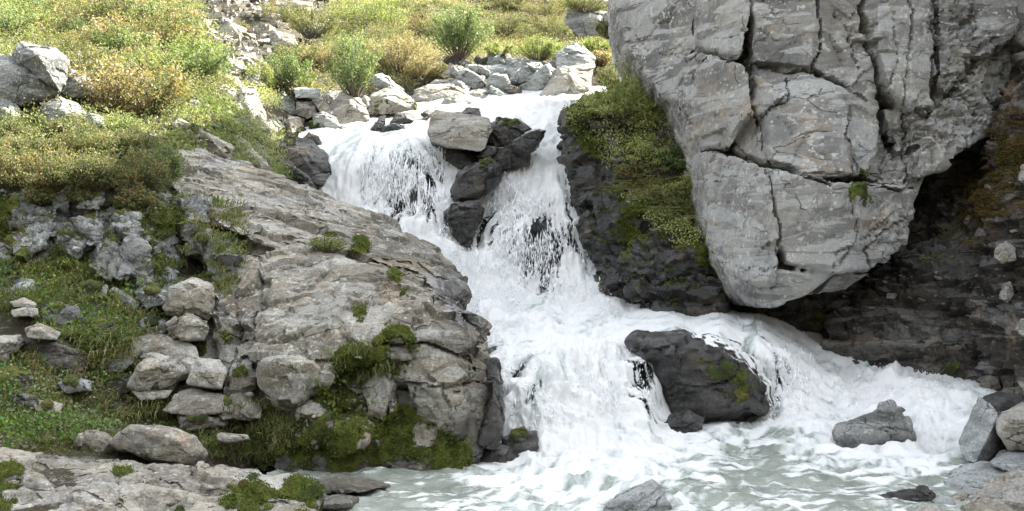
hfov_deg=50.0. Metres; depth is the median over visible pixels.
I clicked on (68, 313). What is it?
rock
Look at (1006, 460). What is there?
boulder
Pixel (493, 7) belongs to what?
undergrowth
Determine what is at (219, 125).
scree
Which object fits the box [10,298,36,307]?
rock
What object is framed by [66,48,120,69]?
dwarf shrub
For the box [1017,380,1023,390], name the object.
rock
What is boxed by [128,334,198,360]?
rock
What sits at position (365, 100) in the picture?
rock
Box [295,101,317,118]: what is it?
rock
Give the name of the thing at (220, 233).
grass
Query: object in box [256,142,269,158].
rock
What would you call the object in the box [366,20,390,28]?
shrub
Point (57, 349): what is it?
rock
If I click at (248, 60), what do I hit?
stone
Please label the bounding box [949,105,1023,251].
grass
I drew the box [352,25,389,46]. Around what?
shrub
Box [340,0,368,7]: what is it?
shrub
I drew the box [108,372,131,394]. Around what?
rock
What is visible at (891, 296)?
stone
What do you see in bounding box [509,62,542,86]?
boulder
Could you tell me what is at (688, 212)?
shrub
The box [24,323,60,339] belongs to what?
rock
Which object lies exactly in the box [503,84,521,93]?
boulder
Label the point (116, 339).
grass
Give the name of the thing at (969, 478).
boulder
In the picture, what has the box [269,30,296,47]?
rock
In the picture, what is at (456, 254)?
spray
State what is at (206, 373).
rock
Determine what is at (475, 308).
spray
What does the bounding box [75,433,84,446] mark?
rock
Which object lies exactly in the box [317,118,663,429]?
waterfall
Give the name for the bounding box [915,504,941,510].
rock
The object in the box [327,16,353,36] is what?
shrub
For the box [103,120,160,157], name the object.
shrub
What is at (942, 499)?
rock
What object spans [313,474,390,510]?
rock shelf
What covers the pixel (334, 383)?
plants
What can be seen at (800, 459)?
water
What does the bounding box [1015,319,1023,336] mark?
rock
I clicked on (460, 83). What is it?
boulder
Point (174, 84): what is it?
dwarf shrub
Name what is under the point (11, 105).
boulder
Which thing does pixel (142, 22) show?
dwarf shrub
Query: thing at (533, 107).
stream water
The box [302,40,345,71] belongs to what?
shrub
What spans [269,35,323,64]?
shrub
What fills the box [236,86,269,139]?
rock
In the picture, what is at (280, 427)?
grass
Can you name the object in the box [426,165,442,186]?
rock
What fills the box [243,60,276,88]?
shrub
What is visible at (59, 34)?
dwarf shrub
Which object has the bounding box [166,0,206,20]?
dwarf shrub
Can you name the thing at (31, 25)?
dwarf shrub
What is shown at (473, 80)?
boulder
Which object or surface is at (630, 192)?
undergrowth
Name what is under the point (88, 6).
dwarf shrub
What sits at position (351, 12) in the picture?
shrub
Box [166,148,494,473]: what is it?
rock outcrop
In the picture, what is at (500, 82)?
boulder
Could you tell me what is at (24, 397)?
rock
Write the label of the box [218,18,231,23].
stone
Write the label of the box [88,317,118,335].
rock
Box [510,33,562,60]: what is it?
shrub
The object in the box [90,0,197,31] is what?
dwarf shrub
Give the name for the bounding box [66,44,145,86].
dwarf shrub
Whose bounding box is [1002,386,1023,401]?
rock
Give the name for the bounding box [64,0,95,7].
dwarf shrub
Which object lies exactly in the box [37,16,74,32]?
dwarf shrub
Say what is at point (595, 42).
shrub
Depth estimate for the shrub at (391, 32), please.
33.48 m
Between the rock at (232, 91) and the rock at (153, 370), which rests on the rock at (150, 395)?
the rock at (153, 370)
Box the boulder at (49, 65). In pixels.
[12,41,69,90]
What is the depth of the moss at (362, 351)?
11.41 m
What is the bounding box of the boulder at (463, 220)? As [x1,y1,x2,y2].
[442,200,484,249]
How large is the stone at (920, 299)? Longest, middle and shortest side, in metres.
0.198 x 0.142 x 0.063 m
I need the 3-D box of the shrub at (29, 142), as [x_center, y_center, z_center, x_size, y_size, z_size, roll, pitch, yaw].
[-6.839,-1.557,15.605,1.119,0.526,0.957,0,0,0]
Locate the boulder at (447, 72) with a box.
[444,63,463,77]
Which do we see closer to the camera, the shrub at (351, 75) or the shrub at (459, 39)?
the shrub at (351, 75)
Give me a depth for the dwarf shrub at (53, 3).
27.07 m
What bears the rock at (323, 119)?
on the riverbed
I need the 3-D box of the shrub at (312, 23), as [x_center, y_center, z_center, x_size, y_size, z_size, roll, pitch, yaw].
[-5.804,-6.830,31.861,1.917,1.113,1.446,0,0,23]
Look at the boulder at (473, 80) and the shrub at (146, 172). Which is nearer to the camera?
the shrub at (146, 172)
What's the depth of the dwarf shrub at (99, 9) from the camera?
26.08 m
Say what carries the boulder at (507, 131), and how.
on the rock at (505, 157)
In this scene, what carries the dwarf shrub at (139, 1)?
on the hillside ground at (10, 326)
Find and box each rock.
[0,184,242,290]
[0,275,34,294]
[0,334,24,360]
[0,366,33,391]
[8,389,36,407]
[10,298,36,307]
[11,307,38,317]
[20,472,54,489]
[21,335,86,374]
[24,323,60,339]
[34,398,62,413]
[40,300,83,323]
[57,375,91,393]
[73,430,114,452]
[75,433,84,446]
[77,279,108,296]
[82,112,104,130]
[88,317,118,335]
[98,344,133,371]
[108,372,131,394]
[110,287,139,309]
[127,352,187,391]
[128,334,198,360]
[132,390,171,400]
[134,281,166,309]
[139,314,166,334]
[162,277,214,320]
[162,388,234,416]
[165,313,208,340]
[172,118,233,159]
[177,414,228,430]
[179,357,195,377]
[183,100,199,108]
[186,357,226,389]
[216,391,232,420]
[216,432,249,443]
[219,22,246,39]
[219,85,237,99]
[221,76,240,88]
[225,59,245,74]
[233,135,271,170]
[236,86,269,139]
[241,400,261,419]
[242,74,261,86]
[255,12,282,22]
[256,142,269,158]
[267,119,285,132]
[267,121,277,139]
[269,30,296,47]
[273,156,320,190]
[274,135,331,186]
[275,92,295,114]
[280,0,314,15]
[286,115,306,136]
[294,87,320,98]
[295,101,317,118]
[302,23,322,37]
[303,132,321,144]
[308,111,341,128]
[310,95,334,115]
[322,90,341,103]
[330,91,369,123]
[361,95,370,108]
[367,87,416,114]
[370,115,385,131]
[372,73,403,90]
[381,123,404,132]
[390,112,414,123]
[420,110,432,117]
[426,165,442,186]
[431,143,480,168]
[461,107,480,115]
[476,357,504,449]
[477,145,530,169]
[480,444,519,462]
[501,426,538,453]
[556,78,729,316]
[565,8,605,36]
[594,0,607,10]
[603,479,672,510]
[664,410,704,432]
[832,399,916,447]
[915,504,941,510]
[932,495,955,504]
[951,492,969,500]
[979,375,1001,389]
[983,391,1021,411]
[994,241,1016,263]
[999,281,1013,302]
[1000,374,1015,387]
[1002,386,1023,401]
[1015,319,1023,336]
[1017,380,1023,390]
[1018,164,1023,183]
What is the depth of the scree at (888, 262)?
17.25 m
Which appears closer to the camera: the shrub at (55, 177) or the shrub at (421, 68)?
the shrub at (55, 177)
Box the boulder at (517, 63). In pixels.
[506,59,528,67]
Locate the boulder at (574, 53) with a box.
[556,40,595,67]
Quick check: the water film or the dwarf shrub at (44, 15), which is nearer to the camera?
the water film
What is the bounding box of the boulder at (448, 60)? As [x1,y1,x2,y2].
[443,55,470,67]
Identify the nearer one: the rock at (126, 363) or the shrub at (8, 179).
the rock at (126, 363)
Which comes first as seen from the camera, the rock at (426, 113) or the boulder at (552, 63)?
the rock at (426, 113)
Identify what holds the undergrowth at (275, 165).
on the hillside ground at (10, 326)
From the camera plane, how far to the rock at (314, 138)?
22.59 m
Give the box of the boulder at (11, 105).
[0,98,21,124]
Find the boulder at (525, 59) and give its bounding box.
[521,57,545,64]
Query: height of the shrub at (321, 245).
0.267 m
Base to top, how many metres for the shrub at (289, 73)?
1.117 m
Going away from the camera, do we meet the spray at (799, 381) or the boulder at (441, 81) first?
the spray at (799, 381)
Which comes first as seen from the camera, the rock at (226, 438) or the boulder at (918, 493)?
the boulder at (918, 493)
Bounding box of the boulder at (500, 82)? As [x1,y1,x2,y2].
[486,73,511,90]
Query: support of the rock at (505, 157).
on the boulder at (481, 178)
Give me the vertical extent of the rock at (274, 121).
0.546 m
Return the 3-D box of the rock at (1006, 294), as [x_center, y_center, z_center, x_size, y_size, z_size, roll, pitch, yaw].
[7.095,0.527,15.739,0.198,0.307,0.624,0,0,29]
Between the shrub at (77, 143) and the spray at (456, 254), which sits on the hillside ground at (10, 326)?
the shrub at (77, 143)
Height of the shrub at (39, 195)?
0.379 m
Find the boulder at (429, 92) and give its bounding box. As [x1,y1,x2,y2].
[413,84,467,102]
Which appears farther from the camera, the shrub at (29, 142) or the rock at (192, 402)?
the shrub at (29, 142)
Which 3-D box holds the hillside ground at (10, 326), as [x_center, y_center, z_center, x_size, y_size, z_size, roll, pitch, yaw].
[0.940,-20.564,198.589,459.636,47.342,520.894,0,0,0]
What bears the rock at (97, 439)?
on the hillside ground at (10, 326)
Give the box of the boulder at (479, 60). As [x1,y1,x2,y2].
[473,55,487,64]
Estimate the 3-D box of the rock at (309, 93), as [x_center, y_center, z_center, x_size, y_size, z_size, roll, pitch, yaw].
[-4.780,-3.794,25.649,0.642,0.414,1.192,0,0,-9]
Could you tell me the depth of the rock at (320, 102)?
24.92 m
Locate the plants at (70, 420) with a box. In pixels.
[0,359,129,446]
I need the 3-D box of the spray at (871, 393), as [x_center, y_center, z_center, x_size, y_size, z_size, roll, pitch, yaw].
[5.655,1.800,16.208,2.284,0.679,7.440,0,0,23]
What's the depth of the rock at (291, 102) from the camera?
25.37 m
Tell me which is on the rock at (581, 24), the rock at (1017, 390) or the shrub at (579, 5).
the shrub at (579, 5)
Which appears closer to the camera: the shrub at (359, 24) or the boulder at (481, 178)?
the boulder at (481, 178)
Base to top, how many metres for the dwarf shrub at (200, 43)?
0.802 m
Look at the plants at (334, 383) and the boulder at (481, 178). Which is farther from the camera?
the boulder at (481, 178)
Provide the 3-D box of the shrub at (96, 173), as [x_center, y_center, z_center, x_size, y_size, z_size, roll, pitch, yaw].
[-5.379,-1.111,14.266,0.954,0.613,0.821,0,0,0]
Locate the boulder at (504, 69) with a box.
[484,65,517,74]
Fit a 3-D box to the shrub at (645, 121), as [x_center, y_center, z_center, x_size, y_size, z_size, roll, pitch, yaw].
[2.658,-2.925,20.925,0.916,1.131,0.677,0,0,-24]
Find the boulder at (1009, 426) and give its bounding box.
[995,402,1023,451]
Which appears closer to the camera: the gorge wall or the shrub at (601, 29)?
the gorge wall
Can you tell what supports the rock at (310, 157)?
on the rock at (302, 177)
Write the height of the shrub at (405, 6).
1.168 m
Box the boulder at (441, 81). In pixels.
[430,79,449,83]
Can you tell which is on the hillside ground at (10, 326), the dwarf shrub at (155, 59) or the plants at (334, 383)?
the dwarf shrub at (155, 59)
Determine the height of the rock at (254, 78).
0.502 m
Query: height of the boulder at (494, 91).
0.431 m
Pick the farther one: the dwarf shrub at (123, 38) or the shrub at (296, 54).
the shrub at (296, 54)
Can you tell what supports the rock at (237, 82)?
on the hillside ground at (10, 326)
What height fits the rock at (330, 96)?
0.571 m
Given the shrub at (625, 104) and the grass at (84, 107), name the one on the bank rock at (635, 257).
the shrub at (625, 104)
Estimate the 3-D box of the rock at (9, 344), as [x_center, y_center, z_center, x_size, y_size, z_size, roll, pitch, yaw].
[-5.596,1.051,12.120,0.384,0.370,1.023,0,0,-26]
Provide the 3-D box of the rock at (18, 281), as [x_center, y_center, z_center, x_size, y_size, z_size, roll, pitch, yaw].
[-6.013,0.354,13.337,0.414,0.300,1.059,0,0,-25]
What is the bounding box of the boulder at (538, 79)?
[519,62,554,90]
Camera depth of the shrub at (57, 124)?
16.58 m
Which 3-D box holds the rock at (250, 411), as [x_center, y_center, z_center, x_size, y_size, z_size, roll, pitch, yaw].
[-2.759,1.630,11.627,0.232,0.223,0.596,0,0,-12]
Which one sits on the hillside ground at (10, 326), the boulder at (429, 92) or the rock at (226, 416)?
the rock at (226, 416)
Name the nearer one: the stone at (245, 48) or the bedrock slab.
the bedrock slab
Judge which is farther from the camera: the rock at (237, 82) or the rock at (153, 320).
the rock at (237, 82)
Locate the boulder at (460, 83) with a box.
[449,77,470,92]
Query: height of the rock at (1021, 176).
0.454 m
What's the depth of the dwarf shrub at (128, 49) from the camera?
22.77 m
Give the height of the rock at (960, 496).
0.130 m
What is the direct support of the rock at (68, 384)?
on the hillside ground at (10, 326)
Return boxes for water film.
[692,332,780,409]
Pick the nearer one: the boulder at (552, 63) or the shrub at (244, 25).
the boulder at (552, 63)
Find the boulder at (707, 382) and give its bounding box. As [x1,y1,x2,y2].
[624,329,780,422]
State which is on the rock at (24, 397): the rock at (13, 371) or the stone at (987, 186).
the rock at (13, 371)
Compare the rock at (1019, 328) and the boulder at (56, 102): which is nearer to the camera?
the rock at (1019, 328)
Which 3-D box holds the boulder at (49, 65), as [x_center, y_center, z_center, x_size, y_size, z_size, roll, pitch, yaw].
[-7.879,-3.163,18.351,0.885,1.057,2.030,0,0,-24]
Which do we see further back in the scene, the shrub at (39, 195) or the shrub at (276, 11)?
the shrub at (276, 11)
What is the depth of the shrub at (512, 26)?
40.14 m
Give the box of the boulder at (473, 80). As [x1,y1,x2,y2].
[455,68,484,88]
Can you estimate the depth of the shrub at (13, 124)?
16.21 m
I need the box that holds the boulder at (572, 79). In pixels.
[539,62,594,95]
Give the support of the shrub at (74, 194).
on the craggy rock at (97, 232)
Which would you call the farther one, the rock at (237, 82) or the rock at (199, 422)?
the rock at (237, 82)
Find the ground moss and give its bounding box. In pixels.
[0,334,205,454]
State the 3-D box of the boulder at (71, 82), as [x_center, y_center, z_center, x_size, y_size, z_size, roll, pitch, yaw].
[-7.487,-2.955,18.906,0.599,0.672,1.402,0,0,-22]
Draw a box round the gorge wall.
[729,51,1023,389]
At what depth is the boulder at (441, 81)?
28.28 m
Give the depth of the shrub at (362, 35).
31.08 m
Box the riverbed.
[368,146,789,423]
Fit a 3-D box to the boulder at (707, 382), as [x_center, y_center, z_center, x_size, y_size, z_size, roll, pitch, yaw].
[2.587,1.693,14.942,2.209,1.420,2.248,0,0,0]
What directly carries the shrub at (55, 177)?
on the craggy rock at (97, 232)
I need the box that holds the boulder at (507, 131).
[487,117,531,146]
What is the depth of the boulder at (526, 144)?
21.39 m
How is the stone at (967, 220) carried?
on the gorge wall
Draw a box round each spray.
[343,133,451,229]
[354,205,466,267]
[418,195,495,304]
[461,166,608,302]
[462,267,507,331]
[468,261,624,333]
[497,339,661,432]
[563,166,604,308]
[754,333,820,418]
[823,360,974,433]
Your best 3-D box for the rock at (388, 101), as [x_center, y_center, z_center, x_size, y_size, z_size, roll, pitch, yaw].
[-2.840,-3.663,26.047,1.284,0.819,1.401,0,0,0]
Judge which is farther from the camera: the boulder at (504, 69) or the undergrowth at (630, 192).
the boulder at (504, 69)
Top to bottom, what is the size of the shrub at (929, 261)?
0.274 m
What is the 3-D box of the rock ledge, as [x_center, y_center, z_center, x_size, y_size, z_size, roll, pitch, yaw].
[6.322,1.646,17.806,2.853,0.904,2.623,0,0,23]
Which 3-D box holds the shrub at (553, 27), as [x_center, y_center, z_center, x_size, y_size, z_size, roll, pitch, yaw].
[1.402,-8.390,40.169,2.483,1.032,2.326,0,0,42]
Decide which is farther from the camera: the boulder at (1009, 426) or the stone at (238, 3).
the stone at (238, 3)
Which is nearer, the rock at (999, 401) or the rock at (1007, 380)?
the rock at (999, 401)
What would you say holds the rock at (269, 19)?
on the scree at (257, 32)
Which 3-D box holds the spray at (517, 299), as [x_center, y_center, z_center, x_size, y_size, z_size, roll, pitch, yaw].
[0.742,0.585,17.836,3.068,1.035,5.535,0,0,0]
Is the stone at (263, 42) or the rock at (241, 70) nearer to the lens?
the rock at (241, 70)
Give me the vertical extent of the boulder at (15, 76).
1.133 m
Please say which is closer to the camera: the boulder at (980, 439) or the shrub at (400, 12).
the boulder at (980, 439)
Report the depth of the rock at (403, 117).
24.52 m
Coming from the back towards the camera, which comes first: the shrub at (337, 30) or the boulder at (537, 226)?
the shrub at (337, 30)
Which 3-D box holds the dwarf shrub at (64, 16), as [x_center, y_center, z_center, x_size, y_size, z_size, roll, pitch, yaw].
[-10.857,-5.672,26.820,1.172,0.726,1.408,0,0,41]
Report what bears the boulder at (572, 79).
on the riverbed
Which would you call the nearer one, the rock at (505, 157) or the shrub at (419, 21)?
the rock at (505, 157)
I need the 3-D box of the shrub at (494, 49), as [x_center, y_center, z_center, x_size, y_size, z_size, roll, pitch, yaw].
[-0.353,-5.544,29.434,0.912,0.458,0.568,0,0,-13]
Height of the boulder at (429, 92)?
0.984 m
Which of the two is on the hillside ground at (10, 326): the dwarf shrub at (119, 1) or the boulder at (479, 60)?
the dwarf shrub at (119, 1)
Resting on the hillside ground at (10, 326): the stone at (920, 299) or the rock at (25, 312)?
the rock at (25, 312)
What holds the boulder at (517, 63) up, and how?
on the boulder at (519, 76)
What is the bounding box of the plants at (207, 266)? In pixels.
[140,189,245,286]
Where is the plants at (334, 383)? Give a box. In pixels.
[307,347,394,413]
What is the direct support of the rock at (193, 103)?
on the hillside ground at (10, 326)
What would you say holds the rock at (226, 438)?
on the rock outcrop
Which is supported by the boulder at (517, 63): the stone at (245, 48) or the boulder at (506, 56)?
the boulder at (506, 56)
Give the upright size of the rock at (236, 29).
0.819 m
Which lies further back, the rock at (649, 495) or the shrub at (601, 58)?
the shrub at (601, 58)
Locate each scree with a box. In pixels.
[0,356,206,460]
[178,88,288,177]
[196,0,328,85]
[258,74,509,142]
[842,177,1013,350]
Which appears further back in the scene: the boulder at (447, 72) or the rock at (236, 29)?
the rock at (236, 29)
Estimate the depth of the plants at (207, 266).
14.03 m
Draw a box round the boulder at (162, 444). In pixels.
[108,424,207,465]
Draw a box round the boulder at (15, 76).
[0,54,65,105]
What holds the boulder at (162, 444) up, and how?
on the hillside ground at (10, 326)
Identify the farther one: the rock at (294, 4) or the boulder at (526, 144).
the rock at (294, 4)
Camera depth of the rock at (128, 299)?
12.83 m
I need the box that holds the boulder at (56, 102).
[38,97,86,123]
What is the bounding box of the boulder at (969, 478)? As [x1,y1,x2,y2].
[943,461,1004,493]
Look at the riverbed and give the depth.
21.00 m
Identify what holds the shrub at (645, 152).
on the bank rock at (635, 257)
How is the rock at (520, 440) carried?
on the riverbed
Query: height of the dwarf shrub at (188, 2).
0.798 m
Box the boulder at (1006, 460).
[990,449,1023,471]
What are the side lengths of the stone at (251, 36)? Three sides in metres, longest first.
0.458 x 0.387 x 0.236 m
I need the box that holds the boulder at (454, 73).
[450,66,457,77]
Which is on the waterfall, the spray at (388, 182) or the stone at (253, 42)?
the spray at (388, 182)
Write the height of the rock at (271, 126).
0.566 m
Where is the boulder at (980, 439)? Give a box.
[958,396,1006,461]
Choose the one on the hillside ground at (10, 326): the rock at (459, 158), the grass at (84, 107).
the grass at (84, 107)
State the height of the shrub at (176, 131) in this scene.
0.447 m
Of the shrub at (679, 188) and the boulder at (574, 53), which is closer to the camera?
the shrub at (679, 188)
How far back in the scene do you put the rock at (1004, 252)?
15.62 m
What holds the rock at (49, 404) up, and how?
on the hillside ground at (10, 326)
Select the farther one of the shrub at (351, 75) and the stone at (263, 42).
the stone at (263, 42)
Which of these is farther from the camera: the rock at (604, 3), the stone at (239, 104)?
the rock at (604, 3)
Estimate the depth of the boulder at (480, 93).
27.38 m
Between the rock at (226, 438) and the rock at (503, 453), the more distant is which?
the rock at (503, 453)
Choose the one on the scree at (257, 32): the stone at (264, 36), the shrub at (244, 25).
the stone at (264, 36)
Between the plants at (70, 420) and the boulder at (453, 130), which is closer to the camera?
the plants at (70, 420)
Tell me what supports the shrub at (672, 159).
on the bank rock at (635, 257)
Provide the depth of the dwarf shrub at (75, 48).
21.36 m
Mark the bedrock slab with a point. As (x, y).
(119, 485)
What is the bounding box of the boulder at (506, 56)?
[503,53,511,64]
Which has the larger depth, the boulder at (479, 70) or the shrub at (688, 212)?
the boulder at (479, 70)
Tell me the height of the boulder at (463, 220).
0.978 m
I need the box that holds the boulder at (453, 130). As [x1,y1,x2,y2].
[427,109,492,151]
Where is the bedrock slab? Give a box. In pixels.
[0,447,327,510]
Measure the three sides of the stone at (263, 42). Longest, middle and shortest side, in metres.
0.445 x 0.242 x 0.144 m
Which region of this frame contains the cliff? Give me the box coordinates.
[602,0,1023,307]
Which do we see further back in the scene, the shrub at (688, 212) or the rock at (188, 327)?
the shrub at (688, 212)
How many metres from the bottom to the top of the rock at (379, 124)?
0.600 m
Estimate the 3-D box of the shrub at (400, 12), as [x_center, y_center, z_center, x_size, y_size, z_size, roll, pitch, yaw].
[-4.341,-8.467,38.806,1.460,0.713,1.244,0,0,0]
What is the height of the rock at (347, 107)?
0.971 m
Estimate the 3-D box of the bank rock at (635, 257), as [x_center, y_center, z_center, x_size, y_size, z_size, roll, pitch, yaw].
[2.469,-1.127,20.788,3.167,4.831,6.173,0,0,0]
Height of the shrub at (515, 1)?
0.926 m
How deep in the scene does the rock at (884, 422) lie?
12.52 m
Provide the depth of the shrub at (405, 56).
29.64 m
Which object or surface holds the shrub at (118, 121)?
on the hillside ground at (10, 326)
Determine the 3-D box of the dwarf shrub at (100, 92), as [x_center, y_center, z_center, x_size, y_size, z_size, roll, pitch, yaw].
[-6.949,-2.873,18.884,2.408,1.038,2.004,0,0,28]
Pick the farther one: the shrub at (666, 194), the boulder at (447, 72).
the boulder at (447, 72)
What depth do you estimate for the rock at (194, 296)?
12.44 m
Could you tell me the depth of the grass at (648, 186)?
19.44 m
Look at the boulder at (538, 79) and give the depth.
27.81 m
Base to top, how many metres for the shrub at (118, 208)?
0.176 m
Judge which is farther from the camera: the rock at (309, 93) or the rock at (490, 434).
the rock at (309, 93)
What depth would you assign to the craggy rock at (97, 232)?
13.72 m
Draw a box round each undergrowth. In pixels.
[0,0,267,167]
[2,411,209,480]
[164,79,300,178]
[242,0,610,98]
[335,0,589,38]
[564,80,709,258]
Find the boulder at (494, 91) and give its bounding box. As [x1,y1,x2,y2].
[489,85,503,95]
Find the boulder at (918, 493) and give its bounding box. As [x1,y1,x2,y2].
[879,485,935,501]
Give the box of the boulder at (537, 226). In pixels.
[524,219,563,251]
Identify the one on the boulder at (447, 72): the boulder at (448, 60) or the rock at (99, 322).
the boulder at (448, 60)
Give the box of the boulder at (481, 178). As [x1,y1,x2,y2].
[450,156,501,202]
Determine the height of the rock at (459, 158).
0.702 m
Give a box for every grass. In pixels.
[0,0,247,185]
[0,256,165,446]
[51,319,177,422]
[141,191,253,297]
[194,396,301,463]
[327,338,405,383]
[593,170,701,223]
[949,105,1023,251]
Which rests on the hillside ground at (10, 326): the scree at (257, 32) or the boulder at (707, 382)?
the scree at (257, 32)
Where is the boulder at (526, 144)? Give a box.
[507,128,545,157]
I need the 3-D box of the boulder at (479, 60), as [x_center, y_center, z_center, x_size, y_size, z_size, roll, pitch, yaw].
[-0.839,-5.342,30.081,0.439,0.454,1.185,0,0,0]
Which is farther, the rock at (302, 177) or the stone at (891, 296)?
the rock at (302, 177)
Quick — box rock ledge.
[819,333,981,381]
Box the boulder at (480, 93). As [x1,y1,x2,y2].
[470,89,489,97]
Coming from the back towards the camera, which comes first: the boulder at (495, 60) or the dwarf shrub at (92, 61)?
the boulder at (495, 60)
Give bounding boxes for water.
[266,296,1021,510]
[299,86,605,140]
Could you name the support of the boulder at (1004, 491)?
on the riverbed
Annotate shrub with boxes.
[0,0,19,15]
[0,0,28,12]
[0,0,66,31]
[0,1,39,36]
[0,115,41,139]
[0,128,59,161]
[0,143,46,190]
[2,14,53,31]
[9,0,67,16]
[14,142,83,191]
[21,182,56,205]
[25,0,92,22]
[32,36,123,64]
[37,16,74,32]
[38,9,89,26]
[41,111,101,135]
[44,119,123,158]
[45,29,99,54]
[46,29,99,43]
[49,55,181,114]
[50,0,156,28]
[56,14,99,36]
[57,0,113,15]
[63,146,129,191]
[63,185,96,203]
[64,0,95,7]
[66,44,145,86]
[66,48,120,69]
[72,12,176,49]
[80,8,195,48]
[87,20,152,53]
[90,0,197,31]
[91,0,175,16]
[95,52,211,114]
[102,110,148,134]
[103,0,184,16]
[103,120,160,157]
[108,138,180,192]
[108,199,120,209]
[110,180,161,210]
[115,41,181,60]
[119,37,185,80]
[127,2,212,50]
[133,29,249,81]
[141,0,202,8]
[146,142,186,180]
[157,126,192,149]
[159,27,232,55]
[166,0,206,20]
[173,12,203,26]
[233,20,249,27]
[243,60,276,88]
[256,0,310,22]
[256,46,317,92]
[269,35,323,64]
[279,0,346,38]
[283,8,317,23]
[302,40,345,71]
[304,234,349,252]
[319,0,409,29]
[324,22,385,97]
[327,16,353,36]
[330,28,370,55]
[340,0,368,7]
[341,12,389,37]
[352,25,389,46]
[358,18,410,43]
[361,32,441,71]
[362,0,414,27]
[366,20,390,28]
[369,0,414,11]
[386,6,409,23]
[399,57,439,79]
[404,8,443,35]
[406,7,432,17]
[417,0,501,59]
[480,5,537,37]
[482,40,514,56]
[485,0,532,10]
[508,0,566,17]
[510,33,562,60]
[520,13,574,39]
[557,0,607,12]
[573,36,609,51]
[577,55,662,125]
[587,89,614,115]
[591,49,612,66]
[591,56,619,89]
[594,16,609,38]
[611,151,646,181]
[616,132,669,166]
[626,89,665,131]
[633,183,682,206]
[655,138,685,172]
[662,173,692,200]
[680,202,695,226]
[915,251,956,266]
[931,221,963,242]
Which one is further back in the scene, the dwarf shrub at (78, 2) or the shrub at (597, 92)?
the dwarf shrub at (78, 2)
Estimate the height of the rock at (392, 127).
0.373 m
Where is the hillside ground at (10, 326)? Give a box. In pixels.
[0,0,616,510]
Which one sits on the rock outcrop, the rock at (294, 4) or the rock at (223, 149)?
the rock at (223, 149)
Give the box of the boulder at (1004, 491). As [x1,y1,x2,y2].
[960,470,1023,510]
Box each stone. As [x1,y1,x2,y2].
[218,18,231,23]
[231,1,240,6]
[232,103,243,113]
[236,57,255,66]
[241,46,251,52]
[242,32,255,40]
[250,39,257,45]
[256,126,270,132]
[257,38,269,44]
[260,34,270,38]
[886,293,896,299]
[916,297,925,301]
[964,215,971,224]
[984,184,992,189]
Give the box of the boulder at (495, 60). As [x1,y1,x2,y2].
[487,52,505,64]
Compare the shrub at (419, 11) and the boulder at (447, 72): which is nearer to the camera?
the boulder at (447, 72)
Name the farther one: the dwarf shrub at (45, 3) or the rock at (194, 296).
the dwarf shrub at (45, 3)
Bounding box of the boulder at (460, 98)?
[441,93,475,104]
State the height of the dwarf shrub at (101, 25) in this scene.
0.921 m
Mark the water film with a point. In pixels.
(709, 339)
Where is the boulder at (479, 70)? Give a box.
[465,64,490,77]
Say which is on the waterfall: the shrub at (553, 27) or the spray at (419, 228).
the spray at (419, 228)
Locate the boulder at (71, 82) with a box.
[60,68,93,99]
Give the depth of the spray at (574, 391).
13.07 m
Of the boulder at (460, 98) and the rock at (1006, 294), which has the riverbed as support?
the boulder at (460, 98)
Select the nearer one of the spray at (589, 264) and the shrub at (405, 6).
the spray at (589, 264)
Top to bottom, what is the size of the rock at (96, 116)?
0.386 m
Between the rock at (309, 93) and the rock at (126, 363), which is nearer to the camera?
the rock at (126, 363)
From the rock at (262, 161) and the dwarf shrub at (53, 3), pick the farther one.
the dwarf shrub at (53, 3)
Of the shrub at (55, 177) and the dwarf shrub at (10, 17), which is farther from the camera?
the dwarf shrub at (10, 17)
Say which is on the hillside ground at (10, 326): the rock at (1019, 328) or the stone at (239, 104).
the stone at (239, 104)
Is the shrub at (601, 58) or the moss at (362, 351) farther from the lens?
the shrub at (601, 58)
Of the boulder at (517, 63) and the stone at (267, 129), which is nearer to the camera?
the stone at (267, 129)
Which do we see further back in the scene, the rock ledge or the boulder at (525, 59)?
the boulder at (525, 59)
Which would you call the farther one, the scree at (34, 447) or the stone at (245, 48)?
the stone at (245, 48)
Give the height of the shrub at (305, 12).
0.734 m
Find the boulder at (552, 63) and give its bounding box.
[548,59,556,68]
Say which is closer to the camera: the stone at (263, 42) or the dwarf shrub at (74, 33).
the dwarf shrub at (74, 33)
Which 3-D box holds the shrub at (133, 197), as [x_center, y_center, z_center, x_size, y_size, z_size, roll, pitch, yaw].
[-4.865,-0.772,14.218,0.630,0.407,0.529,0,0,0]
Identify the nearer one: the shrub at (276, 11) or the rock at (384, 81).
the rock at (384, 81)
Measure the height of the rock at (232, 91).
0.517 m
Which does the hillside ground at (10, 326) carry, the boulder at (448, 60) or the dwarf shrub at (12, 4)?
the dwarf shrub at (12, 4)
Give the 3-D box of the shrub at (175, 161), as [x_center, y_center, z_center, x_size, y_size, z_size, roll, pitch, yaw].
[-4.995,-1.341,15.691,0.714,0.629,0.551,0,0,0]
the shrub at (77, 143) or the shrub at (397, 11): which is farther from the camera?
the shrub at (397, 11)

